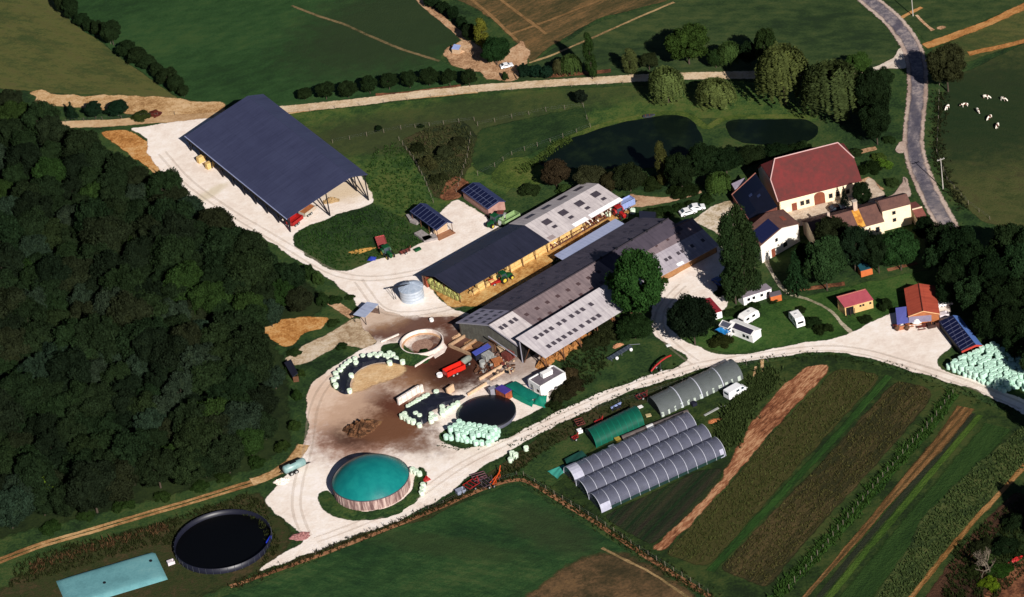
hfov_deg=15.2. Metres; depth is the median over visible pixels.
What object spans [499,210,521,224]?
trailer
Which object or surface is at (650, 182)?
bush
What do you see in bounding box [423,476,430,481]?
red heap
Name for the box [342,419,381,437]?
manure heap
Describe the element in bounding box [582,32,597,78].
tree
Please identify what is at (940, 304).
parked car
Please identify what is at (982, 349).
wrapped bale
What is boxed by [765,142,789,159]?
tree
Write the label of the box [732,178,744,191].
garden shed
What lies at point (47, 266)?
forest tree
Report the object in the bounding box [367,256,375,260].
blue tarp
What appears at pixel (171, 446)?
forest tree
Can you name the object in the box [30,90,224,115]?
bare earth
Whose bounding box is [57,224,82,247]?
forest tree
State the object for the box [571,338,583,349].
hay heap
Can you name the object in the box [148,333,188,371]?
forest tree
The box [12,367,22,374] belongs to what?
forest tree
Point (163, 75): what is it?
hedge tree
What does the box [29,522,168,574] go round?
weeds
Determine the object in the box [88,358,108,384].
forest tree
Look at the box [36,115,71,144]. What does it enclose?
forest tree
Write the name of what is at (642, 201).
dirt path
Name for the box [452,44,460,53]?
field shelter
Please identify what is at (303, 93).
orchard tree
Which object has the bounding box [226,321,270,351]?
forest tree
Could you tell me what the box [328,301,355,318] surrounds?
dirt track
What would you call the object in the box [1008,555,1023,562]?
red machine
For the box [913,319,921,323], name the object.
parasol
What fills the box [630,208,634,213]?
wrapped bale
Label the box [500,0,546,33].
dirt path
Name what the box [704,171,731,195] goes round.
tree
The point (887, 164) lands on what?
bush
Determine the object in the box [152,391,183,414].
forest tree
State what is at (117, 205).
forest tree
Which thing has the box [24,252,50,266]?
forest tree
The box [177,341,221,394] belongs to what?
forest tree
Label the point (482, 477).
seed drill
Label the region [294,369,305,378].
bush
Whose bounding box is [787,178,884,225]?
courtyard
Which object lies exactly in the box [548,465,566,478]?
turquoise sheet
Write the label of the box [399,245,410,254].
hay rake
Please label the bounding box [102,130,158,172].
bare earth
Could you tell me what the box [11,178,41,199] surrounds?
forest tree
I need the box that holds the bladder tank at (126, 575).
[56,553,167,596]
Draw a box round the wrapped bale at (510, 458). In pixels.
[507,456,513,462]
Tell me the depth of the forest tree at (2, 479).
852.54 m
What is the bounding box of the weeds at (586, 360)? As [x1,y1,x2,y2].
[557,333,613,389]
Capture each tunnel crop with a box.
[567,417,693,482]
[579,431,701,495]
[593,442,720,507]
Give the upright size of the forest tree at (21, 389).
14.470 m
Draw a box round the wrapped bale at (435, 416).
[432,414,437,420]
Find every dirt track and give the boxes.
[0,480,250,559]
[0,483,253,563]
[62,112,217,127]
[213,71,854,117]
[249,444,309,484]
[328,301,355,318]
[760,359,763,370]
[873,48,905,69]
[922,3,1023,47]
[967,39,1023,55]
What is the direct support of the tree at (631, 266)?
on the ground at (646, 356)
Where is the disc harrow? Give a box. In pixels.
[463,476,479,490]
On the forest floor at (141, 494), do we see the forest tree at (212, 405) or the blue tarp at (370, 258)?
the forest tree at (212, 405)
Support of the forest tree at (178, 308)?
on the forest floor at (141, 494)
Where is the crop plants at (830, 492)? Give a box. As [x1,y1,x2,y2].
[723,381,927,584]
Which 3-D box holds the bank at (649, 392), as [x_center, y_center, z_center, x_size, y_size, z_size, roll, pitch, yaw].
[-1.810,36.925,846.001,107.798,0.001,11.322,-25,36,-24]
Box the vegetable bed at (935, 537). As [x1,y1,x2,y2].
[875,428,1023,596]
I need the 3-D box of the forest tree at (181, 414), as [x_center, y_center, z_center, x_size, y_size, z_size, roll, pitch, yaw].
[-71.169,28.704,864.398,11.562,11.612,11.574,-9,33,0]
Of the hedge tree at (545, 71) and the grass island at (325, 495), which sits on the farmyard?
the grass island at (325, 495)
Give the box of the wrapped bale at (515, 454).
[513,452,517,458]
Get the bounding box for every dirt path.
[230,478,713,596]
[289,92,477,113]
[292,5,439,61]
[375,84,460,95]
[417,0,465,39]
[471,0,517,40]
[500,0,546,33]
[512,0,599,33]
[529,2,674,62]
[546,69,610,77]
[601,547,688,596]
[630,190,701,206]
[901,7,921,17]
[915,15,934,30]
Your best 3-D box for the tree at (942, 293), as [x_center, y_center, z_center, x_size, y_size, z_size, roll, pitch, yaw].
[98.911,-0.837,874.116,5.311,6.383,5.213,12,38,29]
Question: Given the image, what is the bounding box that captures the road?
[862,0,955,226]
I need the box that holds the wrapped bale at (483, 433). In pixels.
[481,431,486,437]
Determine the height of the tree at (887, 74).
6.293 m
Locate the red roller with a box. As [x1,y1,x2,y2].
[571,432,578,441]
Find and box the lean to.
[554,219,623,262]
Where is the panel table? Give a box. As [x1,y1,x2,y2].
[607,344,635,359]
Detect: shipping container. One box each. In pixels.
[284,359,298,381]
[472,343,491,361]
[495,384,512,398]
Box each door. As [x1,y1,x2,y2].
[505,392,511,398]
[771,248,775,257]
[792,202,796,210]
[814,192,825,204]
[846,306,853,314]
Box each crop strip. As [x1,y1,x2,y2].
[668,369,877,564]
[722,382,930,585]
[771,394,958,596]
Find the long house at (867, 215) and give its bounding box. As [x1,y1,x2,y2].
[802,199,884,241]
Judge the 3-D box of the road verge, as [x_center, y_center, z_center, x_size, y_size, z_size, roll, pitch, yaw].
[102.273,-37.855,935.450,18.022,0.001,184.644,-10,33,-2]
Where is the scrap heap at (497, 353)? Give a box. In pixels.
[487,351,500,363]
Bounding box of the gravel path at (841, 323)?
[764,259,852,332]
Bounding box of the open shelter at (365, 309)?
[353,302,379,324]
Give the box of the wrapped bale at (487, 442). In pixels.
[485,440,490,445]
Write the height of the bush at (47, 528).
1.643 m
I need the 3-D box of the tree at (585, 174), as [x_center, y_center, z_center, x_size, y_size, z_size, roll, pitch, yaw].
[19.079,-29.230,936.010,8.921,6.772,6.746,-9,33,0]
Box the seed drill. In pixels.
[471,471,487,481]
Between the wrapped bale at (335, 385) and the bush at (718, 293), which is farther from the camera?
the bush at (718, 293)
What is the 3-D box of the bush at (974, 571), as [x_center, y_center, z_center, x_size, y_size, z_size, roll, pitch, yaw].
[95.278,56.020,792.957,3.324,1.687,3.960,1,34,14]
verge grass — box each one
[228,470,518,587]
[437,363,678,449]
[507,350,1020,447]
[514,474,720,596]
[928,90,968,210]
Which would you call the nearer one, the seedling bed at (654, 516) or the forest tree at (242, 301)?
the seedling bed at (654, 516)
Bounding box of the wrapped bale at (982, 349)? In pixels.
[979,345,984,352]
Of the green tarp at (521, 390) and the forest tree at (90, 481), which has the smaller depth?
the forest tree at (90, 481)
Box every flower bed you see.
[789,282,844,291]
[887,262,917,270]
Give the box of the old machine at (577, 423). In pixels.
[574,417,585,427]
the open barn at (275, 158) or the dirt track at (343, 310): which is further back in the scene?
the open barn at (275, 158)
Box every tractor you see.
[380,243,394,259]
[485,212,500,228]
[495,210,505,225]
[496,270,514,283]
[612,204,627,219]
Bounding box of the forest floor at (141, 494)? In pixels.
[0,127,322,538]
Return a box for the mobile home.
[738,283,771,305]
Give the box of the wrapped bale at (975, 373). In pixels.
[973,371,978,376]
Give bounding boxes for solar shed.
[410,203,454,240]
[461,182,505,216]
[938,315,982,354]
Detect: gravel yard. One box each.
[131,118,500,316]
[694,201,733,233]
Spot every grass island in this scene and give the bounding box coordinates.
[318,467,426,520]
[381,343,415,365]
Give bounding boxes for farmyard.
[260,246,1023,570]
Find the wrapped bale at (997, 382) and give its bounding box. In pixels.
[994,379,999,385]
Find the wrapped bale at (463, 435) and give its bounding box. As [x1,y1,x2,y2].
[461,432,466,438]
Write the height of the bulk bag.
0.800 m
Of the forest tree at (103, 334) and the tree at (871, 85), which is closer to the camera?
the forest tree at (103, 334)
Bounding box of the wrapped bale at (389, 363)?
[387,360,392,365]
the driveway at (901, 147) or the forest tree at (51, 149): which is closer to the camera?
the driveway at (901, 147)
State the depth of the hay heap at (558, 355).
878.37 m
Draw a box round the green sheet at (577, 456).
[564,450,591,464]
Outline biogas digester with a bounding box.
[331,453,410,510]
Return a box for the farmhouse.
[756,142,861,211]
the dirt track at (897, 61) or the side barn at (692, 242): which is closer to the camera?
the side barn at (692, 242)
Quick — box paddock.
[471,107,588,174]
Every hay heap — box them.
[348,247,375,253]
[535,359,548,369]
[540,355,554,364]
[552,349,568,360]
[562,344,572,352]
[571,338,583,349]
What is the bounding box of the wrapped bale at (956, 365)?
[954,362,959,368]
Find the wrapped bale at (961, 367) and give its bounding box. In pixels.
[959,364,964,371]
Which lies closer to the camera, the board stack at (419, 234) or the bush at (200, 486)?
the bush at (200, 486)
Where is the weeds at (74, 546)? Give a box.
[9,491,280,586]
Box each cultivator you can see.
[477,475,492,489]
[635,390,647,399]
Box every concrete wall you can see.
[381,333,398,342]
[446,384,454,393]
[467,382,486,395]
[479,361,507,379]
[489,367,510,380]
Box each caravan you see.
[738,307,759,322]
[789,309,804,327]
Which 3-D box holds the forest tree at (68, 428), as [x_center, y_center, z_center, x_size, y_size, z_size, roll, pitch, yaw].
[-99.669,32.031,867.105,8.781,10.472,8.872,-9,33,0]
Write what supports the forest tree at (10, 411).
on the forest floor at (141, 494)
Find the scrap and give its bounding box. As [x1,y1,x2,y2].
[474,346,514,375]
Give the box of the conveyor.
[650,355,671,372]
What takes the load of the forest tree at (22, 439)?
on the forest floor at (141, 494)
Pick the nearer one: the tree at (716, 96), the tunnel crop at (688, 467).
the tunnel crop at (688, 467)
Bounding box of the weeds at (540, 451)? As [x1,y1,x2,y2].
[420,402,634,514]
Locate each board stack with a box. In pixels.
[406,213,414,221]
[410,216,421,224]
[414,229,430,240]
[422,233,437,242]
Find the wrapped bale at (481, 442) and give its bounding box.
[479,439,484,445]
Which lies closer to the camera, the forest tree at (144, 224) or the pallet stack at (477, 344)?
the pallet stack at (477, 344)
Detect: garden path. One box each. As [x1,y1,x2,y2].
[860,177,883,189]
[861,146,876,153]
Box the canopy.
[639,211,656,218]
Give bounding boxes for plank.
[704,407,718,415]
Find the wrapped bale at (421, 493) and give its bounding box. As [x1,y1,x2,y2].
[419,490,424,495]
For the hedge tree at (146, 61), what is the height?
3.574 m
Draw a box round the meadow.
[290,81,819,217]
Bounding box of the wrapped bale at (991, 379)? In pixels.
[988,376,993,382]
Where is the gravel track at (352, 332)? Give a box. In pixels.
[285,318,375,364]
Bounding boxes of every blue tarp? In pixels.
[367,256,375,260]
[715,327,731,336]
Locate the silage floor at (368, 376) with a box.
[351,363,405,391]
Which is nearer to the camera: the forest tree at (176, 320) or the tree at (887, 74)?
the forest tree at (176, 320)
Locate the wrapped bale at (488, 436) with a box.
[485,433,490,439]
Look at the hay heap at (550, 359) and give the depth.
877.45 m
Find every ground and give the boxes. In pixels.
[0,0,1023,596]
[403,121,476,197]
[430,206,631,306]
[550,355,1023,596]
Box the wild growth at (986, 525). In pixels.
[942,493,1023,596]
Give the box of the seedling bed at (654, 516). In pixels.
[606,468,721,542]
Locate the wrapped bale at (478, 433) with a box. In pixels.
[475,430,480,437]
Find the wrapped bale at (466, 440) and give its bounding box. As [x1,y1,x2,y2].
[463,436,468,443]
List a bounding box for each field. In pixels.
[0,0,176,97]
[69,0,475,105]
[222,484,700,596]
[459,0,666,60]
[520,0,898,79]
[527,553,693,596]
[884,0,1023,41]
[932,10,1023,61]
[939,44,1023,225]
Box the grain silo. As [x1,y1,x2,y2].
[390,280,423,303]
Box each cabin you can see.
[836,289,872,316]
[895,283,939,329]
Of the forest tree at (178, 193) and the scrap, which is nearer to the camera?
the scrap
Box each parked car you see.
[500,62,513,68]
[679,207,696,216]
[687,203,705,210]
[711,276,721,286]
[827,203,845,212]
[938,301,952,306]
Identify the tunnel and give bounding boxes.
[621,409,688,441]
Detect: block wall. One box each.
[397,385,419,404]
[419,384,423,392]
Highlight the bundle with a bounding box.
[614,436,620,442]
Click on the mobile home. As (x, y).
(762, 293)
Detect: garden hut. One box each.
[769,290,781,300]
[858,262,872,276]
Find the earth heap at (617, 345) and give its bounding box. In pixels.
[613,343,623,348]
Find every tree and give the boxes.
[0,89,23,105]
[0,100,29,127]
[0,117,23,147]
[0,143,7,169]
[0,179,14,197]
[0,195,19,215]
[0,210,24,250]
[0,240,25,277]
[0,268,23,288]
[0,286,26,318]
[0,311,24,329]
[0,326,32,370]
[0,355,17,376]
[0,372,44,414]
[0,388,27,438]
[0,431,10,440]
[0,444,21,475]
[0,473,7,489]
[0,485,35,528]
[2,163,29,185]
[2,472,38,509]
[4,142,41,181]
[4,256,31,275]
[7,431,35,448]
[8,295,47,326]
[8,451,58,494]
[10,130,38,147]
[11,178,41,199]
[11,190,53,220]
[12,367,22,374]
[13,411,36,433]
[16,205,48,237]
[16,443,39,455]
[17,351,63,382]
[18,234,52,257]
[18,263,38,290]
[18,319,55,352]
[19,342,42,363]
[21,100,60,136]
[23,285,54,318]
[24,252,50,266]
[24,412,59,447]
[30,174,64,197]
[31,156,66,182]
[31,274,70,301]
[32,487,52,515]
[34,218,68,250]
[34,252,73,295]
[34,377,64,406]
[34,425,69,455]
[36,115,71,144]
[37,393,68,419]
[40,140,64,159]
[41,341,70,357]
[44,294,68,312]
[44,345,92,393]
[44,446,69,469]
[45,308,70,328]
[47,193,71,222]
[47,480,74,516]
[51,255,92,296]
[52,317,96,359]
[53,416,87,446]
[54,0,64,11]
[54,204,76,237]
[54,241,80,257]
[54,469,67,483]
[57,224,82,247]
[59,448,97,480]
[61,0,77,19]
[61,128,101,158]
[61,175,86,199]
[62,374,72,390]
[63,152,91,177]
[63,379,88,411]
[63,460,118,512]
[66,102,79,120]
[66,283,95,314]
[66,394,105,424]
[67,433,102,454]
[69,193,90,205]
[69,300,100,320]
[71,312,122,364]
[72,13,88,25]
[73,196,114,241]
[74,412,97,436]
[76,242,118,265]
[77,165,104,186]
[78,141,113,171]
[78,215,130,257]
[79,181,100,199]
[80,381,118,414]
[82,19,93,31]
[83,276,102,293]
[84,101,101,117]
[87,249,136,278]
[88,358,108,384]
[90,429,120,450]
[91,20,101,36]
[91,285,121,317]
[91,411,126,434]
[91,448,118,463]
[96,165,127,191]
[96,195,127,221]
[97,349,124,367]
[98,263,153,297]
[99,19,120,44]
[99,361,131,386]
[100,183,130,200]
[100,315,126,326]
[103,151,137,180]
[103,458,139,502]
[104,99,128,115]
[104,389,137,421]
[106,290,153,329]
[110,374,143,394]
[110,427,158,467]
[112,409,135,433]
[114,40,136,56]
[115,319,156,359]
[119,235,133,258]
[120,198,152,224]
[122,235,154,270]
[123,183,147,200]
[124,349,152,383]
[126,46,146,63]
[126,220,138,234]
[127,165,150,185]
[127,390,161,414]
[130,213,163,240]
[130,277,165,310]
[130,327,168,371]
[131,445,176,487]
[132,407,167,433]
[136,380,163,399]
[137,54,156,68]
[137,264,153,277]
[138,291,170,320]
[141,427,172,447]
[142,316,170,334]
[143,360,171,388]
[144,167,183,200]
[147,196,196,229]
[148,62,162,76]
[148,193,168,209]
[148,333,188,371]
[149,209,199,244]
[149,233,195,273]
[150,263,173,282]
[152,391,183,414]
[153,283,189,302]
[156,66,176,83]
[156,412,175,442]
[159,444,178,452]
[160,297,194,319]
[162,259,203,301]
[162,369,198,397]
[163,313,190,333]
[164,185,190,202]
[167,73,183,90]
[168,363,185,377]
[168,398,209,432]
[168,446,205,485]
[170,321,204,356]
[171,415,223,456]
[177,85,188,96]
[177,195,205,220]
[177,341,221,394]
[179,392,208,404]
[180,251,205,268]
[186,281,234,321]
[187,298,209,321]
[190,219,209,250]
[190,359,227,394]
[193,319,209,329]
[193,449,216,478]
[194,397,228,415]
[196,243,207,255]
[197,206,236,237]
[199,322,232,344]
[199,410,235,443]
[200,264,231,300]
[202,226,244,264]
[203,247,234,267]
[204,298,234,324]
[206,380,238,401]
[206,432,244,473]
[207,310,251,333]
[207,338,234,366]
[215,271,250,301]
[219,400,263,440]
[222,363,258,395]
[223,248,275,293]
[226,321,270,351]
[226,338,275,384]
[228,229,268,252]
[230,303,268,332]
[231,291,268,313]
[236,427,264,455]
[246,385,279,413]
[248,281,275,300]
[256,411,278,439]
[261,298,283,326]
[263,365,285,388]
[265,248,278,268]
[271,278,294,306]
[274,262,305,288]
[285,286,313,311]
[297,87,311,99]
[315,80,335,99]
[337,80,358,97]
[360,74,377,93]
[379,72,398,89]
[399,70,418,87]
[418,66,439,85]
[423,0,439,6]
[435,1,449,12]
[439,68,456,86]
[446,6,458,18]
[455,16,467,26]
[460,68,477,85]
[461,23,474,40]
[473,18,487,47]
[480,36,509,64]
[516,63,529,76]
[527,64,541,76]
[540,65,552,77]
[540,158,570,186]
[552,59,563,75]
[559,53,581,76]
[572,165,607,184]
[574,89,587,102]
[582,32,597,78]
[600,171,615,191]
[604,247,666,313]
[612,162,648,191]
[616,312,655,340]
[621,48,637,74]
[638,52,658,69]
[648,65,686,104]
[654,141,667,184]
[663,152,695,186]
[664,21,710,63]
[665,292,717,344]
[686,141,717,178]
[695,76,737,110]
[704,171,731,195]
[706,49,721,67]
[709,144,744,173]
[716,211,745,303]
[717,40,741,65]
[724,261,747,297]
[728,203,755,298]
[738,40,756,65]
[738,144,765,166]
[743,220,762,290]
[753,27,775,58]
[753,41,809,106]
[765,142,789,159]
[783,249,810,296]
[795,241,813,265]
[799,58,859,121]
[802,234,848,290]
[813,215,849,240]
[839,225,869,271]
[840,186,849,207]
[845,51,871,72]
[851,181,872,204]
[853,66,891,108]
[858,100,890,144]
[861,233,890,272]
[874,66,894,84]
[881,227,920,270]
[912,215,933,241]
[921,245,946,270]
[925,42,966,91]
[925,221,955,247]
[935,262,969,297]
[935,283,955,303]
[936,223,979,265]
[946,240,997,279]
[954,274,989,312]
[968,253,1009,281]
[969,303,999,339]
[975,547,994,574]
[976,274,1022,306]
[988,222,1023,257]
[992,302,1023,338]
[1000,273,1023,309]
[1001,332,1023,358]
[1002,243,1023,279]
[1010,228,1023,245]
[1013,309,1023,345]
[1017,346,1023,369]
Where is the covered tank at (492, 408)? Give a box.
[458,385,515,428]
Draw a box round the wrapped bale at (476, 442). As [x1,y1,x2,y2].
[473,439,478,445]
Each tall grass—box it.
[296,206,420,267]
[365,142,430,211]
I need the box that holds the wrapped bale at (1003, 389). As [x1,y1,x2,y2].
[1001,387,1006,392]
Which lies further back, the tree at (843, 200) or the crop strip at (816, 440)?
the tree at (843, 200)
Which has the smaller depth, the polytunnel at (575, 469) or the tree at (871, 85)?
the polytunnel at (575, 469)
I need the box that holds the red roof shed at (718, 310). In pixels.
[706,297,722,318]
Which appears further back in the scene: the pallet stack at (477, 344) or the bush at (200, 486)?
the pallet stack at (477, 344)
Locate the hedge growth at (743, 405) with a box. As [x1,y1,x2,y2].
[711,364,787,451]
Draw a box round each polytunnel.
[563,412,696,484]
[576,424,711,497]
[585,406,643,447]
[589,437,725,512]
[647,359,742,416]
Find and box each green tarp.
[505,381,538,401]
[512,391,533,406]
[534,395,546,407]
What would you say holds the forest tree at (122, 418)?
on the forest floor at (141, 494)
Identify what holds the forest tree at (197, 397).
on the forest floor at (141, 494)
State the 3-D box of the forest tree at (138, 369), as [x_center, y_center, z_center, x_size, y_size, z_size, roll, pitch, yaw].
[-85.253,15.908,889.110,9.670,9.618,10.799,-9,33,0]
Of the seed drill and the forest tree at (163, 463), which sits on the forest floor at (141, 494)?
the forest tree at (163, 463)
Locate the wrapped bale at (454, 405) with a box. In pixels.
[451,403,456,408]
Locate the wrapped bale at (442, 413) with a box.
[439,410,445,416]
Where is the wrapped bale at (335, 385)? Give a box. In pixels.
[333,382,338,388]
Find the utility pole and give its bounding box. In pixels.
[937,157,944,188]
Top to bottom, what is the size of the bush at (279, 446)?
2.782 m
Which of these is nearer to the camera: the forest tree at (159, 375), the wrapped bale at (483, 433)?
the wrapped bale at (483, 433)
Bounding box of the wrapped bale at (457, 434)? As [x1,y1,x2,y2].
[455,431,460,437]
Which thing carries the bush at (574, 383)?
on the ground at (646, 356)
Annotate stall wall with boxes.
[448,335,464,345]
[449,344,471,355]
[460,339,476,349]
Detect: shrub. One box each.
[130,110,150,122]
[149,109,161,117]
[644,207,662,217]
[658,205,673,216]
[671,203,686,212]
[684,200,699,205]
[699,193,714,204]
[767,298,777,303]
[796,306,806,313]
[804,316,821,328]
[813,323,833,335]
[858,314,872,323]
[877,297,892,311]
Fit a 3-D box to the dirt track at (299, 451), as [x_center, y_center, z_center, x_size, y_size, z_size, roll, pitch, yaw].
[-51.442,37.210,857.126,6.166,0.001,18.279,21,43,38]
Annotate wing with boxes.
[719,320,732,335]
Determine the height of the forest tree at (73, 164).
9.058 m
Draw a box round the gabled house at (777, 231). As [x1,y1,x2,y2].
[752,209,799,262]
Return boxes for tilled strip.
[654,365,827,549]
[803,406,973,596]
[816,413,974,596]
[926,493,1023,596]
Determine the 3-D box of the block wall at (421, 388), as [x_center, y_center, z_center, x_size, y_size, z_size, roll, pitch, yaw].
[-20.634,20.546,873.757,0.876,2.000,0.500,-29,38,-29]
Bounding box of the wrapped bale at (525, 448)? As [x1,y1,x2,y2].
[523,445,528,451]
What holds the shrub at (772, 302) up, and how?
on the lawn at (775, 325)
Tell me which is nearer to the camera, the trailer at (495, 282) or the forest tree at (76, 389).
the forest tree at (76, 389)
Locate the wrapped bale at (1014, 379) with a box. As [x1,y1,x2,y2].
[1011,377,1016,383]
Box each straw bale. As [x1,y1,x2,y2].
[196,154,205,160]
[204,160,213,166]
[469,288,478,295]
[475,280,484,287]
[486,279,493,286]
[504,263,513,269]
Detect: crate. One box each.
[166,559,174,565]
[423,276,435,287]
[455,486,465,495]
[576,428,582,433]
[691,401,696,406]
[926,322,935,328]
[939,310,948,318]
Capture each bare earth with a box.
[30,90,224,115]
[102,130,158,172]
[265,317,328,346]
[440,176,468,199]
[443,39,515,80]
[504,41,529,79]
[984,561,1023,596]
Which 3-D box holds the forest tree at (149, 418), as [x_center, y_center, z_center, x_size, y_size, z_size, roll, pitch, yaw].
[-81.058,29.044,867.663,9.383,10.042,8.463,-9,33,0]
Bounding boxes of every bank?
[0,493,293,596]
[290,374,710,562]
[322,480,419,519]
[389,343,429,363]
[492,157,543,187]
[532,111,808,159]
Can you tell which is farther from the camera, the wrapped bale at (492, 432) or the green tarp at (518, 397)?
the green tarp at (518, 397)
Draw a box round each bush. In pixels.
[39,519,61,536]
[75,511,95,521]
[111,500,135,513]
[152,490,170,502]
[190,479,209,492]
[214,472,231,483]
[248,455,265,469]
[274,440,290,452]
[286,347,301,356]
[287,420,300,430]
[291,388,302,400]
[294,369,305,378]
[304,264,316,279]
[312,272,324,284]
[316,291,328,306]
[327,319,340,327]
[328,295,342,304]
[335,342,347,349]
[344,294,355,299]
[374,125,381,131]
[409,142,424,152]
[417,154,437,170]
[418,348,427,352]
[429,172,448,183]
[433,144,454,160]
[448,136,464,146]
[502,71,508,79]
[518,183,540,196]
[545,401,562,411]
[549,387,571,402]
[555,183,572,195]
[559,376,584,396]
[564,367,578,379]
[577,335,597,350]
[588,319,627,345]
[639,175,664,191]
[665,183,700,199]
[708,333,733,348]
[713,286,727,297]
[723,308,736,317]
[735,305,749,312]
[747,302,760,309]
[788,140,811,151]
[849,147,862,156]
[858,160,882,174]
[870,152,886,160]
[878,158,893,169]
[882,136,895,144]
[885,177,899,187]
[966,565,981,576]
[970,537,993,554]
[977,575,999,592]
[986,563,1014,578]
[990,536,1020,556]
[1000,511,1023,532]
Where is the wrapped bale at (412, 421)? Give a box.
[410,418,415,424]
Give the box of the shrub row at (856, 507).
[766,389,957,596]
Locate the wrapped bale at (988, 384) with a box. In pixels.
[986,381,991,387]
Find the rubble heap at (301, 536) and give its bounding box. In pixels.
[289,532,309,540]
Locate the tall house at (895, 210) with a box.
[874,193,911,230]
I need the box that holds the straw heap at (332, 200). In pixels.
[323,197,339,203]
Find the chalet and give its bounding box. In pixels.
[728,319,760,342]
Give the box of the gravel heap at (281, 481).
[273,478,289,484]
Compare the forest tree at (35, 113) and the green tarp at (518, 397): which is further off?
the forest tree at (35, 113)
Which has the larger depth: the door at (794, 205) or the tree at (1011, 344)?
the door at (794, 205)
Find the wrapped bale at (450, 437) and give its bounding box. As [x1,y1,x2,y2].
[448,434,453,440]
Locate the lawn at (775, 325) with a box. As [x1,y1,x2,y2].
[687,269,938,352]
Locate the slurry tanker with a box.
[281,458,309,475]
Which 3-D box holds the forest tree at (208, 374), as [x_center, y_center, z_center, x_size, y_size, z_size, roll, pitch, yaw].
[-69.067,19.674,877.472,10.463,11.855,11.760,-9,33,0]
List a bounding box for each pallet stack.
[472,341,484,348]
[481,350,493,361]
[482,341,495,351]
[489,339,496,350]
[491,356,502,366]
[496,346,505,352]
[501,349,514,361]
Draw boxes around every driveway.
[872,177,910,202]
[895,141,906,152]
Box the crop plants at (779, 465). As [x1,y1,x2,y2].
[669,369,878,561]
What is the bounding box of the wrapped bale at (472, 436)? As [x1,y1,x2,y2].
[470,433,475,439]
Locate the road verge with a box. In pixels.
[858,0,967,265]
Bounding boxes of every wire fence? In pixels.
[305,79,641,108]
[315,471,516,553]
[523,473,707,589]
[788,389,952,584]
[936,82,989,217]
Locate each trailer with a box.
[285,213,303,226]
[298,204,316,216]
[375,235,386,247]
[442,361,467,376]
[460,355,471,365]
[488,279,500,285]
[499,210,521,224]
[616,195,636,210]
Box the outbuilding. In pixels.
[910,201,925,223]
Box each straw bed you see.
[452,332,460,338]
[461,339,477,349]
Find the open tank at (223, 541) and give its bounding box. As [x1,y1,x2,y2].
[173,509,272,574]
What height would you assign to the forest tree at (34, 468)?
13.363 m
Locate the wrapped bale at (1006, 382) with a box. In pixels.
[1004,379,1009,385]
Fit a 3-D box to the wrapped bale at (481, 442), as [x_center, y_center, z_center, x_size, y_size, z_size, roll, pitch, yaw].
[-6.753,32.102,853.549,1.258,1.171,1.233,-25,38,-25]
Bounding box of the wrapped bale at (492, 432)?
[489,429,494,435]
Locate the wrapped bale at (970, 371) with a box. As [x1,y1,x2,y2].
[968,368,973,375]
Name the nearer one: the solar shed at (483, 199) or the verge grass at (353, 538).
the verge grass at (353, 538)
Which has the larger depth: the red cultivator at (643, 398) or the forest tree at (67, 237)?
the forest tree at (67, 237)
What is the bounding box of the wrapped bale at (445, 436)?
[443,433,448,439]
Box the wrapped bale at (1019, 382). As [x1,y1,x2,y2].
[1017,379,1022,386]
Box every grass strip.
[706,375,891,571]
[826,414,982,596]
[840,423,1010,596]
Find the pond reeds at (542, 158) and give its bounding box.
[512,136,572,173]
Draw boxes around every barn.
[184,94,368,231]
[419,183,622,302]
[456,217,682,358]
[516,285,631,367]
[638,217,717,283]
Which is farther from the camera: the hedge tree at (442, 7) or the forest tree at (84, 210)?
the hedge tree at (442, 7)
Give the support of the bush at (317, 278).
on the forest floor at (141, 494)
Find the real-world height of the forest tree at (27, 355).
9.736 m
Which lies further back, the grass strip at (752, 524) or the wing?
the wing
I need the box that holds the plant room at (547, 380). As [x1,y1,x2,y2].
[528,365,565,395]
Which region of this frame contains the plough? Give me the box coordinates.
[490,465,500,487]
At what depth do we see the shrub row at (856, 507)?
817.87 m
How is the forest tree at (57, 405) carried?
on the forest floor at (141, 494)
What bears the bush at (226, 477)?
on the forest floor at (141, 494)
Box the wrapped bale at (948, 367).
[946,363,951,369]
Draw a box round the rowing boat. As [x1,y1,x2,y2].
[643,113,654,117]
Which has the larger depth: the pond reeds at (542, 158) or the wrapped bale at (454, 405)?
the pond reeds at (542, 158)
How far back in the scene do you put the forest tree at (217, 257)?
913.05 m
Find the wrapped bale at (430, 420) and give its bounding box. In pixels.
[428,417,433,423]
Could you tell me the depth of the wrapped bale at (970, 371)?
849.52 m
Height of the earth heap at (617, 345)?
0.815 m
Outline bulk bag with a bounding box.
[436,372,442,377]
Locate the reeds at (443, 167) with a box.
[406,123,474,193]
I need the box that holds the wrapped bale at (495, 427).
[492,425,497,431]
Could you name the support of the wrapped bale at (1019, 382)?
on the wrapped bale
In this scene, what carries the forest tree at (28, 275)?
on the forest floor at (141, 494)
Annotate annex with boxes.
[731,173,776,224]
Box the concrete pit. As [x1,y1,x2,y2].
[400,329,446,366]
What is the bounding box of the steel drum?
[479,359,485,366]
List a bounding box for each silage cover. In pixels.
[336,356,399,393]
[404,392,465,423]
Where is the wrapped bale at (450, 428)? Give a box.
[448,425,453,432]
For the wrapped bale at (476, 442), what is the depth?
853.43 m
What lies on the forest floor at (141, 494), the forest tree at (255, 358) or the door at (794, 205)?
the forest tree at (255, 358)
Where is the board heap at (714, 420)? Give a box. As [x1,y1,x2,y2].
[708,418,720,423]
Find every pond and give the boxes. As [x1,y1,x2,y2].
[538,115,702,168]
[726,119,817,144]

